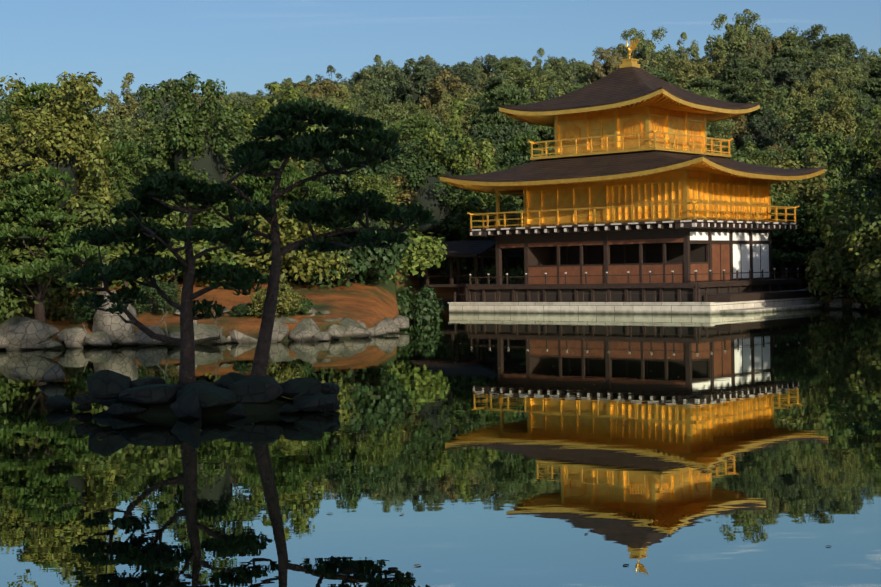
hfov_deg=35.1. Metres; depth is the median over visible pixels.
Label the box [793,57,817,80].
broadleaf tree
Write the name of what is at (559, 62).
broadleaf tree
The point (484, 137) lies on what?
pine tree
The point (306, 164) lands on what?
broadleaf tree
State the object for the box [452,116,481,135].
broadleaf tree
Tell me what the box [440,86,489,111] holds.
broadleaf tree
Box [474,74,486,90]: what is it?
broadleaf tree
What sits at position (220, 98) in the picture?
broadleaf tree
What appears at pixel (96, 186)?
broadleaf tree
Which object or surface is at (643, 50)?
broadleaf tree
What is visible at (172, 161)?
pine tree
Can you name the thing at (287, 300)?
mound shrub
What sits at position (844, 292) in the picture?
shrub
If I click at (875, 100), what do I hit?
broadleaf tree
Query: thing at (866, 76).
broadleaf tree
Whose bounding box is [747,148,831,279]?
broadleaf tree
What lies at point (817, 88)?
broadleaf tree
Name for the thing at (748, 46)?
broadleaf tree
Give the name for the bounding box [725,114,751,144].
broadleaf tree
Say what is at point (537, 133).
pine tree
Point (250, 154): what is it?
island pine
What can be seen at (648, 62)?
broadleaf tree
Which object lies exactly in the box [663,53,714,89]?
broadleaf tree
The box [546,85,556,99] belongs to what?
cedar tree
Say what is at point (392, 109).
broadleaf tree
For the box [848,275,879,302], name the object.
shrub
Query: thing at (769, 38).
broadleaf tree
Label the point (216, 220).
tree
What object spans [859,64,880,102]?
tree
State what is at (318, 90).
broadleaf tree
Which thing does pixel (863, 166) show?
broadleaf tree
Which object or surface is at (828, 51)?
pine tree
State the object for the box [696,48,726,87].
broadleaf tree
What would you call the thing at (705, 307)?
stone terrace
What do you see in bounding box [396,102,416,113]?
broadleaf tree
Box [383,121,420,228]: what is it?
broadleaf tree
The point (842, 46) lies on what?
broadleaf tree
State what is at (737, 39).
broadleaf tree
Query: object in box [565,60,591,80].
broadleaf tree
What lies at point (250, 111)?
broadleaf tree
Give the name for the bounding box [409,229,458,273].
pine tree
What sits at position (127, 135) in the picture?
broadleaf tree
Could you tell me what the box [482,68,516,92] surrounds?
broadleaf tree
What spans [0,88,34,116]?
broadleaf tree
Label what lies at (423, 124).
broadleaf tree
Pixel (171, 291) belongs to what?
mound shrub
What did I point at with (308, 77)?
broadleaf tree
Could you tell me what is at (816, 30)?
broadleaf tree
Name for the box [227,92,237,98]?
broadleaf tree
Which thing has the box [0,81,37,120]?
broadleaf tree
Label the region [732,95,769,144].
pine tree
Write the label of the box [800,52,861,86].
broadleaf tree
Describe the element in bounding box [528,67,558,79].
broadleaf tree
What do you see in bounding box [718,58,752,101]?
tree
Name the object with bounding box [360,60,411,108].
broadleaf tree
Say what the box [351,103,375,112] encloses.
broadleaf tree
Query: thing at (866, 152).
broadleaf tree
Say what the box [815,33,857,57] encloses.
pine tree
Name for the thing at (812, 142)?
broadleaf tree
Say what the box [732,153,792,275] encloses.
broadleaf tree
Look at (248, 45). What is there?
sky
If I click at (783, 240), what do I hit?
tree
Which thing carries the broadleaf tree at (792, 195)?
on the terrain
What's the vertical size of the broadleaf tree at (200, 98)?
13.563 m
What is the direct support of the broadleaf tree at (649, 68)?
on the terrain
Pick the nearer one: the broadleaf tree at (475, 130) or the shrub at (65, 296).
the shrub at (65, 296)
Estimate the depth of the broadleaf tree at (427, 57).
261.26 m
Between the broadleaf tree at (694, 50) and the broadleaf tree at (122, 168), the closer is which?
the broadleaf tree at (122, 168)
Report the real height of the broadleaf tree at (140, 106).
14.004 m
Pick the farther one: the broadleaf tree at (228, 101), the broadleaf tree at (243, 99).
the broadleaf tree at (243, 99)
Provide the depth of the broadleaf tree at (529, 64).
244.65 m
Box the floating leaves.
[0,343,871,565]
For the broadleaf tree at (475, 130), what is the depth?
170.97 m
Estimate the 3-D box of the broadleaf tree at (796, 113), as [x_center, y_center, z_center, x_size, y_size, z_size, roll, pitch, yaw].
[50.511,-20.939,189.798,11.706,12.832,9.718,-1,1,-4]
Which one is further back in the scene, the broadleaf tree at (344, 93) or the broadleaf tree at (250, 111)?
the broadleaf tree at (344, 93)
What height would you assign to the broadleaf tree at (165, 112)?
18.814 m
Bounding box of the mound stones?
[137,307,329,318]
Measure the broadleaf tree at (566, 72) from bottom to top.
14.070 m
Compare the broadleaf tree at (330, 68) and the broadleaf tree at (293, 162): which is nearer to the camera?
the broadleaf tree at (293, 162)
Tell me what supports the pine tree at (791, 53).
on the terrain
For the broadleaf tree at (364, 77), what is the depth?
243.54 m
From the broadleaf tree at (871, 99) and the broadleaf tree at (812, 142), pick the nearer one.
the broadleaf tree at (812, 142)
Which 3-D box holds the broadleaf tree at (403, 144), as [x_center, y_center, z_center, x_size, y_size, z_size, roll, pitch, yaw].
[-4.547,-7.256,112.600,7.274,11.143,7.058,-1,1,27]
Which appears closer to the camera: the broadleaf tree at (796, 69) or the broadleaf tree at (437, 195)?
the broadleaf tree at (437, 195)
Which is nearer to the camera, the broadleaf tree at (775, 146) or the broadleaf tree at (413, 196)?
the broadleaf tree at (413, 196)
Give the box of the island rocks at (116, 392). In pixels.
[37,364,348,418]
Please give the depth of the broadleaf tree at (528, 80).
202.43 m
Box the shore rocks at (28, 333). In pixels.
[0,260,880,349]
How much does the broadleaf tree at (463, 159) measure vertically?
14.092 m
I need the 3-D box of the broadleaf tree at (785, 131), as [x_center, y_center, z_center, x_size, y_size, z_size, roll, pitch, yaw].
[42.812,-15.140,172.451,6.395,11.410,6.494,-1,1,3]
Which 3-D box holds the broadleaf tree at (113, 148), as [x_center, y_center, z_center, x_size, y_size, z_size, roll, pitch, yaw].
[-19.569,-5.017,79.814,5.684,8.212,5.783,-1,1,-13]
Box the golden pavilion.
[440,58,827,301]
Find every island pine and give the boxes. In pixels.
[64,169,270,385]
[190,96,439,376]
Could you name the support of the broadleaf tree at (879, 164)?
on the terrain
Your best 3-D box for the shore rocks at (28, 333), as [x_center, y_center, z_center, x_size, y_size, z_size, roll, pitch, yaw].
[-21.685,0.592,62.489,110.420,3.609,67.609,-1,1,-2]
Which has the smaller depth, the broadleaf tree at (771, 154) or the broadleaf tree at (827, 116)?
the broadleaf tree at (771, 154)
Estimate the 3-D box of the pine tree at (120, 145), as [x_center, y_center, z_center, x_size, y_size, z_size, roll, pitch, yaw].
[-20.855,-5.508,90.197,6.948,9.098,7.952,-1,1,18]
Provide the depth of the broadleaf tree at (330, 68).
226.05 m
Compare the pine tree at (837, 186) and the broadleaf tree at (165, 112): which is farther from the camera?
the broadleaf tree at (165, 112)
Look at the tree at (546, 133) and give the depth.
169.30 m
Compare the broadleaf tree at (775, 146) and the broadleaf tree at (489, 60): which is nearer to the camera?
the broadleaf tree at (775, 146)
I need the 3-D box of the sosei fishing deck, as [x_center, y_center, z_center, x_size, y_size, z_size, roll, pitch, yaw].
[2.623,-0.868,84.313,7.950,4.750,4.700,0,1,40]
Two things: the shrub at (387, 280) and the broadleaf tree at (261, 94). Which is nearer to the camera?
the shrub at (387, 280)
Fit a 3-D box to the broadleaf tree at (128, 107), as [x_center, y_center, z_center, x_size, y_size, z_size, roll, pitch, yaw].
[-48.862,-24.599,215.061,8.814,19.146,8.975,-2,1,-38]
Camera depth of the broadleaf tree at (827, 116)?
168.23 m
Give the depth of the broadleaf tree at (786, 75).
226.26 m
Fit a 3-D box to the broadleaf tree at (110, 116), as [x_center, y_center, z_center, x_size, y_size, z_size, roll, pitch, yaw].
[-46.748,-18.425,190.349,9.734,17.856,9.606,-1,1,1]
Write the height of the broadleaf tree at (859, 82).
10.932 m
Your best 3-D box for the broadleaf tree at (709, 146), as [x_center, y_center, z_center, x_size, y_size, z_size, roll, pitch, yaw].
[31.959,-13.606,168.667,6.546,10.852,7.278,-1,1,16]
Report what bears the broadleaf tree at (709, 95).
on the terrain
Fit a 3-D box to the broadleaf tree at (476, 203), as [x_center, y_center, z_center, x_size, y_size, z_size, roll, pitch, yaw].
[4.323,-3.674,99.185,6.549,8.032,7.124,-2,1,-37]
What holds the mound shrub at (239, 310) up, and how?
on the terrain
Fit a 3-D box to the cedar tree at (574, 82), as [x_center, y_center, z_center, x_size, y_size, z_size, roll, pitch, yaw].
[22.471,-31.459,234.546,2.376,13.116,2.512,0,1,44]
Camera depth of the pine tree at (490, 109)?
181.63 m
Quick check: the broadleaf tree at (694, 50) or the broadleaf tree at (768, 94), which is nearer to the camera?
the broadleaf tree at (768, 94)
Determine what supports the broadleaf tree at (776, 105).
on the terrain
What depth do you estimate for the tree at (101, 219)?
55.79 m
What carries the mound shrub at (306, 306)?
on the terrain
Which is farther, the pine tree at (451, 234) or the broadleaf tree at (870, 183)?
the pine tree at (451, 234)
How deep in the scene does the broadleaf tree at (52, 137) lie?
55.48 m
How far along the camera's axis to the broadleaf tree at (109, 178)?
71.82 m
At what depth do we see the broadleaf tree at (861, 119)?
173.62 m
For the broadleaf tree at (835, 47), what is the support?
on the terrain
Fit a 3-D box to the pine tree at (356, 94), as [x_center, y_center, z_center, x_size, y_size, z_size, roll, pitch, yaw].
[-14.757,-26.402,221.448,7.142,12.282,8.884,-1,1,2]
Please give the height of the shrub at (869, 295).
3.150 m
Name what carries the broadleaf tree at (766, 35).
on the terrain
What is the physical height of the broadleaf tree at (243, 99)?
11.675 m
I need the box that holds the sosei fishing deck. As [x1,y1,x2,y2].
[424,239,523,301]
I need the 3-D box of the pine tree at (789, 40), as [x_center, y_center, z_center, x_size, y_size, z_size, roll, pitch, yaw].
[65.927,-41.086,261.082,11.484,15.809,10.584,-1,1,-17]
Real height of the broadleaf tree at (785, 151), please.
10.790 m
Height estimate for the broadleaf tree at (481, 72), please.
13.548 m
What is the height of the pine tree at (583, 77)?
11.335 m
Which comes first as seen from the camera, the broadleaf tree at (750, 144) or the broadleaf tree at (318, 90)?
the broadleaf tree at (750, 144)
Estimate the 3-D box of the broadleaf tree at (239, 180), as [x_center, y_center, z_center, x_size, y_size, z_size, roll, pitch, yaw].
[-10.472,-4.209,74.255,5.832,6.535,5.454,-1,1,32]
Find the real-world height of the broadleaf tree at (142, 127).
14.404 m
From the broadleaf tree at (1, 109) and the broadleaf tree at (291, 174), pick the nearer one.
the broadleaf tree at (291, 174)
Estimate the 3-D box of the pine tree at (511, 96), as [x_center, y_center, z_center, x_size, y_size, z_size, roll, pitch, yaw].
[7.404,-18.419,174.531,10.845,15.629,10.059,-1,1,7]
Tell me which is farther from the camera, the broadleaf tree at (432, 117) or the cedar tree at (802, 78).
the cedar tree at (802, 78)
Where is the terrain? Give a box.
[0,257,880,416]
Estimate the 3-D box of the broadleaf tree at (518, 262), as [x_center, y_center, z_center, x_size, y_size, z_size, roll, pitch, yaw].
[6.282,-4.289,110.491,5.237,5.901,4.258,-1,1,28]
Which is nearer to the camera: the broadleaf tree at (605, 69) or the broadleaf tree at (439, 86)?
the broadleaf tree at (439, 86)
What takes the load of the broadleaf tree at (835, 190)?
on the terrain
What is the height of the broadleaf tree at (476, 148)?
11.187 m
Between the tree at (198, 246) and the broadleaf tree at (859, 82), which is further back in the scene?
the broadleaf tree at (859, 82)
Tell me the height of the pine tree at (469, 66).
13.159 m
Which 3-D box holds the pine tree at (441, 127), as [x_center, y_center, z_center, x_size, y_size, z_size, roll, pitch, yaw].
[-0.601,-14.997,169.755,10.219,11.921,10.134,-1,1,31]
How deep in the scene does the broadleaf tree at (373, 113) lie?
181.70 m
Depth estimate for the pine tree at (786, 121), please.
185.28 m
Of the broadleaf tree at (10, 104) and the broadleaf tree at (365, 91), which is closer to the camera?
the broadleaf tree at (365, 91)
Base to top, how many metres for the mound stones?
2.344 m
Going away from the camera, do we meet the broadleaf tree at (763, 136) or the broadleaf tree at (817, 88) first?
the broadleaf tree at (763, 136)
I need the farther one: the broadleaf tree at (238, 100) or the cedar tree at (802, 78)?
the broadleaf tree at (238, 100)
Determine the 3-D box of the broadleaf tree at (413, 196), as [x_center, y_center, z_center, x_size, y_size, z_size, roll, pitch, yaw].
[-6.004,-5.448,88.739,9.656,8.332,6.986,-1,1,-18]
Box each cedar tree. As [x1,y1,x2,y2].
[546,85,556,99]
[569,68,577,84]
[796,70,809,99]
[844,135,856,159]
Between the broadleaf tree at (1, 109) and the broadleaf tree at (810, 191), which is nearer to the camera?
the broadleaf tree at (810, 191)
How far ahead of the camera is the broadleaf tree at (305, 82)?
219.99 m
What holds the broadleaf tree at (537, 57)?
on the terrain
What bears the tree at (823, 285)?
on the terrain
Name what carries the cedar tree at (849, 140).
on the terrain
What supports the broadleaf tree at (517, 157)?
on the terrain
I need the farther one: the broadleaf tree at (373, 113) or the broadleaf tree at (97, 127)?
the broadleaf tree at (373, 113)
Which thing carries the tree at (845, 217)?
on the terrain
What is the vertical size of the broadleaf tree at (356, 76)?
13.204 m
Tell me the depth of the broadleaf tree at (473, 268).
103.82 m
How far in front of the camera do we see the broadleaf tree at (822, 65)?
215.91 m
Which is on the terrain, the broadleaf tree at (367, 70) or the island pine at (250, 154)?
the broadleaf tree at (367, 70)
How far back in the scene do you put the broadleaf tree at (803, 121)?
168.94 m
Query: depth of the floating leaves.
16.32 m
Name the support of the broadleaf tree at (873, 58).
on the terrain
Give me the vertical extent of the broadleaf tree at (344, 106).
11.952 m
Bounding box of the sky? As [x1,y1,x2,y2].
[0,0,880,112]
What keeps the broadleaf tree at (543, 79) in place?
on the terrain
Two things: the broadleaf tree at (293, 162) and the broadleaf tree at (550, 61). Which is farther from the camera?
the broadleaf tree at (550, 61)
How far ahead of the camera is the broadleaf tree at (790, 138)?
176.64 m
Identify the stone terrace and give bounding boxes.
[448,291,847,313]
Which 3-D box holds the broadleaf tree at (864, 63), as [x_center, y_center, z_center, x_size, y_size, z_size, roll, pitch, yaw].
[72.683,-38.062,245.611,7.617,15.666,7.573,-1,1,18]
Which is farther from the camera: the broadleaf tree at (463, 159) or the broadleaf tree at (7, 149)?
the broadleaf tree at (463, 159)
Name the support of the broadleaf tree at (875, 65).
on the terrain
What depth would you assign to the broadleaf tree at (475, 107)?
185.65 m
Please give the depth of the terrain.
53.93 m
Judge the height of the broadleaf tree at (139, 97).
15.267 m
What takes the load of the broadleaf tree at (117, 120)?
on the terrain
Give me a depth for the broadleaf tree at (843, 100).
168.66 m
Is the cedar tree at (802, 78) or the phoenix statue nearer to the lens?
the phoenix statue
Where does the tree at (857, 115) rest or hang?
on the terrain
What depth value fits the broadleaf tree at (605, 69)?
245.43 m
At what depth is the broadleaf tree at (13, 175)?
52.89 m
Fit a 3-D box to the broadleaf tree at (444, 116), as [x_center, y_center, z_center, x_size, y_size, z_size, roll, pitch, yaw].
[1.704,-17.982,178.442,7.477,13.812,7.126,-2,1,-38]
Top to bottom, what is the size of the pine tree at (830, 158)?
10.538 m
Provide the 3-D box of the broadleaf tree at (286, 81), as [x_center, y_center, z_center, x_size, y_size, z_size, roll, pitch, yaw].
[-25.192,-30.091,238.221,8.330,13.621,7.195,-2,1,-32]
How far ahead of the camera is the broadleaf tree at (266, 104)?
85.02 m
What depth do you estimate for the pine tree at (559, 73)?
253.56 m
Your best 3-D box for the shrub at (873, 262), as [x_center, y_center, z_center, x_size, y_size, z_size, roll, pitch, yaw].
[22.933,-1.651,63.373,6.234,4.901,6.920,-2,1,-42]
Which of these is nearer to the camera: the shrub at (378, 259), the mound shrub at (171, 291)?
the mound shrub at (171, 291)
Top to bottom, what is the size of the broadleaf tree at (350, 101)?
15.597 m
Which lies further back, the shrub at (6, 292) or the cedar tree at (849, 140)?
the cedar tree at (849, 140)
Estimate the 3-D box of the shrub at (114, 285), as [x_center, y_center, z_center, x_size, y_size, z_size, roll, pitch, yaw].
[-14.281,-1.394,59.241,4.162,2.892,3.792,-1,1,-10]
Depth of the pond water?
17.02 m
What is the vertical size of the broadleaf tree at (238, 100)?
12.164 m
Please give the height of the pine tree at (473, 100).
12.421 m
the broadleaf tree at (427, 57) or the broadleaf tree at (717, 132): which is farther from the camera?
the broadleaf tree at (427, 57)
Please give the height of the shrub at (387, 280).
2.823 m
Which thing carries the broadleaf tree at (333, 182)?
on the terrain
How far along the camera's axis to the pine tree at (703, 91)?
200.14 m
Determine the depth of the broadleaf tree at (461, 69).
228.22 m
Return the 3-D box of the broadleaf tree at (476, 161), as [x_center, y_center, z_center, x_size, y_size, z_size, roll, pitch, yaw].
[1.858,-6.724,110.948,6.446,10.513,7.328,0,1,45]
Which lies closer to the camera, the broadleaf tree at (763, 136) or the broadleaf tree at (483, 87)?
the broadleaf tree at (763, 136)
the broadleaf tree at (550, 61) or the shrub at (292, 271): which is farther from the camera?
the broadleaf tree at (550, 61)
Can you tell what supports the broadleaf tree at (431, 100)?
on the terrain
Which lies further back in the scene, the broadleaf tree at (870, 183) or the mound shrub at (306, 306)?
the broadleaf tree at (870, 183)
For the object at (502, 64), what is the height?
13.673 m
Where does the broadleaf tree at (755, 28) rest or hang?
on the terrain
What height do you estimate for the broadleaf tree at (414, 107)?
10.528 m
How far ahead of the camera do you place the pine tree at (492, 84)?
210.69 m
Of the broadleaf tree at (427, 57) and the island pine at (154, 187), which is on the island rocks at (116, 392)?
the island pine at (154, 187)
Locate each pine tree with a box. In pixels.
[0,167,116,322]
[111,139,150,168]
[147,154,241,218]
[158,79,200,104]
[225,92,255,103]
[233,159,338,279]
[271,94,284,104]
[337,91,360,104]
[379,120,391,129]
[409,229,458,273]
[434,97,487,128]
[434,122,466,139]
[441,191,523,279]
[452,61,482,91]
[466,85,529,141]
[474,135,496,144]
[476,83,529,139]
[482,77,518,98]
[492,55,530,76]
[495,132,554,169]
[499,125,538,139]
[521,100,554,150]
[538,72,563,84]
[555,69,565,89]
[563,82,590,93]
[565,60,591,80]
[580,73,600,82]
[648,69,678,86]
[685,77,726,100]
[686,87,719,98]
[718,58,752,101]
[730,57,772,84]
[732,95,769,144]
[763,115,795,137]
[770,30,816,60]
[770,47,807,77]
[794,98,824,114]
[800,182,851,253]
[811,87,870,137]
[814,47,851,58]
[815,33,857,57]
[819,141,840,167]
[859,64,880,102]
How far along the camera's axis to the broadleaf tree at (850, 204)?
81.99 m
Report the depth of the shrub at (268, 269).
58.73 m
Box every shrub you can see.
[0,220,101,322]
[0,279,27,324]
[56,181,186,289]
[65,301,97,324]
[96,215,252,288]
[100,273,138,287]
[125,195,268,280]
[131,278,182,315]
[205,232,305,284]
[229,301,259,317]
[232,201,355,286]
[246,272,303,318]
[280,256,310,281]
[282,295,314,316]
[302,220,417,289]
[304,253,404,283]
[388,270,443,322]
[389,225,447,282]
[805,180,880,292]
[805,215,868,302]
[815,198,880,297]
[826,272,858,297]
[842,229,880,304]
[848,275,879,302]
[851,257,880,310]
[858,231,880,292]
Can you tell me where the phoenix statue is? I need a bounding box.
[625,39,639,57]
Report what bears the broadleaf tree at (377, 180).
on the terrain
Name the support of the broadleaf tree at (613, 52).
on the terrain
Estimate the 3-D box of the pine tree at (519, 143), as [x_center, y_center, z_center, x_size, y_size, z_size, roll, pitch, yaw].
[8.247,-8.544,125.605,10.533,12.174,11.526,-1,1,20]
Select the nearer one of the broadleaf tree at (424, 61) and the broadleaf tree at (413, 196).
the broadleaf tree at (413, 196)
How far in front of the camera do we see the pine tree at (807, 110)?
196.46 m
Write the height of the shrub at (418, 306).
4.051 m
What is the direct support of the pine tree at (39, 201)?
on the terrain
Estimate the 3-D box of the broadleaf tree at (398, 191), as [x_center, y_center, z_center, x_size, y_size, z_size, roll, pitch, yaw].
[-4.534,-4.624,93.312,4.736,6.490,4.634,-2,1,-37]
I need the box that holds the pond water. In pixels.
[0,304,880,586]
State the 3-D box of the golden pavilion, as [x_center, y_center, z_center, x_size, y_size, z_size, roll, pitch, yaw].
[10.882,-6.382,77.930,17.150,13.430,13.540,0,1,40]
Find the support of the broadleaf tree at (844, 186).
on the terrain
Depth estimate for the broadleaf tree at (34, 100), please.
65.24 m
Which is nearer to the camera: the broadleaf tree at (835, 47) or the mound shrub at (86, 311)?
the mound shrub at (86, 311)
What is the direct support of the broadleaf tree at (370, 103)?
on the terrain
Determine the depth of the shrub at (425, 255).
66.30 m
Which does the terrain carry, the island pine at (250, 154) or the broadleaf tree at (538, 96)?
the broadleaf tree at (538, 96)
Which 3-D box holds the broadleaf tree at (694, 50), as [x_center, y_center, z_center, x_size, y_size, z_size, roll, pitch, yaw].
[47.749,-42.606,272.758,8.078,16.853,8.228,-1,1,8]
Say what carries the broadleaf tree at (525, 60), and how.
on the terrain
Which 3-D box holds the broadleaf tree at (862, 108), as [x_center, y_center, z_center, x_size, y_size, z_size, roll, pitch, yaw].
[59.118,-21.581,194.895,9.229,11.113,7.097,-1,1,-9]
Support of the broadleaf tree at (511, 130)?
on the terrain
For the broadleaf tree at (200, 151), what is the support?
on the terrain
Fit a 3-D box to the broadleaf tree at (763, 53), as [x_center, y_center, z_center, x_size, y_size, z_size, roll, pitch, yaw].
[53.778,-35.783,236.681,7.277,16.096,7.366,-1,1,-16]
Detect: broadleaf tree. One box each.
[0,71,114,242]
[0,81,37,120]
[0,82,131,227]
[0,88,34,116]
[0,96,15,116]
[0,120,19,242]
[0,167,23,244]
[12,105,103,241]
[85,93,120,143]
[87,176,116,183]
[92,181,109,211]
[100,73,152,133]
[100,123,141,142]
[103,139,143,188]
[106,139,171,206]
[108,117,146,141]
[121,115,168,137]
[128,80,180,133]
[132,84,164,104]
[135,71,255,218]
[137,95,166,119]
[174,91,215,113]
[191,92,223,108]
[210,99,249,115]
[212,107,261,132]
[223,81,320,176]
[225,159,247,192]
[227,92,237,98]
[230,98,243,108]
[239,97,252,104]
[250,157,302,226]
[253,83,273,99]
[272,79,314,107]
[274,78,310,95]
[286,78,343,106]
[300,149,417,227]
[303,157,354,175]
[305,75,312,82]
[305,134,400,199]
[306,95,355,125]
[311,82,364,112]
[314,65,355,97]
[317,101,377,158]
[336,171,397,227]
[338,81,394,109]
[350,72,371,85]
[351,91,394,119]
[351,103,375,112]
[355,65,403,88]
[357,108,386,120]
[359,55,385,79]
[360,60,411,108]
[374,102,412,125]
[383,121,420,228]
[383,138,430,163]
[384,58,439,113]
[384,137,482,288]
[385,111,445,263]
[388,180,404,227]
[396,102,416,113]
[397,101,436,117]
[409,109,440,120]
[410,55,439,77]
[411,56,449,77]
[415,98,496,283]
[419,69,472,118]
[419,91,439,116]
[425,61,483,97]
[430,102,473,133]
[434,145,499,272]
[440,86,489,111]
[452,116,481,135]
[453,101,492,128]
[453,190,524,283]
[462,135,502,267]
[465,61,486,78]
[467,205,506,282]
[469,122,548,148]
[470,126,482,137]
[471,54,506,78]
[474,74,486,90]
[479,70,515,92]
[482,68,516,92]
[487,55,528,69]
[488,146,543,208]
[500,63,560,100]
[503,205,523,273]
[514,74,551,86]
[522,85,565,101]
[525,62,535,75]
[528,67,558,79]
[532,48,555,73]
[535,56,578,80]
[546,59,584,88]
[550,68,575,91]
[583,43,638,83]
[586,48,627,83]
[616,26,674,68]
[638,56,661,68]
[640,64,679,82]
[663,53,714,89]
[668,32,702,63]
[693,89,735,136]
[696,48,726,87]
[703,9,768,69]
[706,118,738,156]
[707,140,722,152]
[715,23,770,51]
[716,80,729,101]
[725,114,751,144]
[728,140,796,277]
[730,131,757,154]
[732,147,791,163]
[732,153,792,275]
[733,69,789,138]
[739,36,771,82]
[740,107,788,156]
[742,80,775,98]
[743,40,782,67]
[745,19,774,53]
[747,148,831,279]
[755,150,777,164]
[756,57,800,102]
[761,29,777,51]
[763,124,804,151]
[765,132,797,147]
[768,144,787,160]
[769,118,820,155]
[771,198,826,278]
[772,24,828,59]
[772,180,800,278]
[774,96,825,133]
[782,129,856,269]
[789,67,849,102]
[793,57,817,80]
[796,88,859,142]
[800,47,853,90]
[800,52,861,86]
[803,188,838,282]
[805,104,856,144]
[819,87,874,111]
[820,170,860,215]
[825,44,854,85]
[826,43,866,87]
[827,83,873,106]
[833,195,863,214]
[836,33,874,78]
[839,105,880,206]
[840,145,878,164]
[847,171,880,208]
[852,102,880,162]
[853,69,872,86]
[853,76,879,97]
[853,100,878,127]
[861,48,880,78]
[863,94,880,115]
[870,61,880,75]
[871,157,880,178]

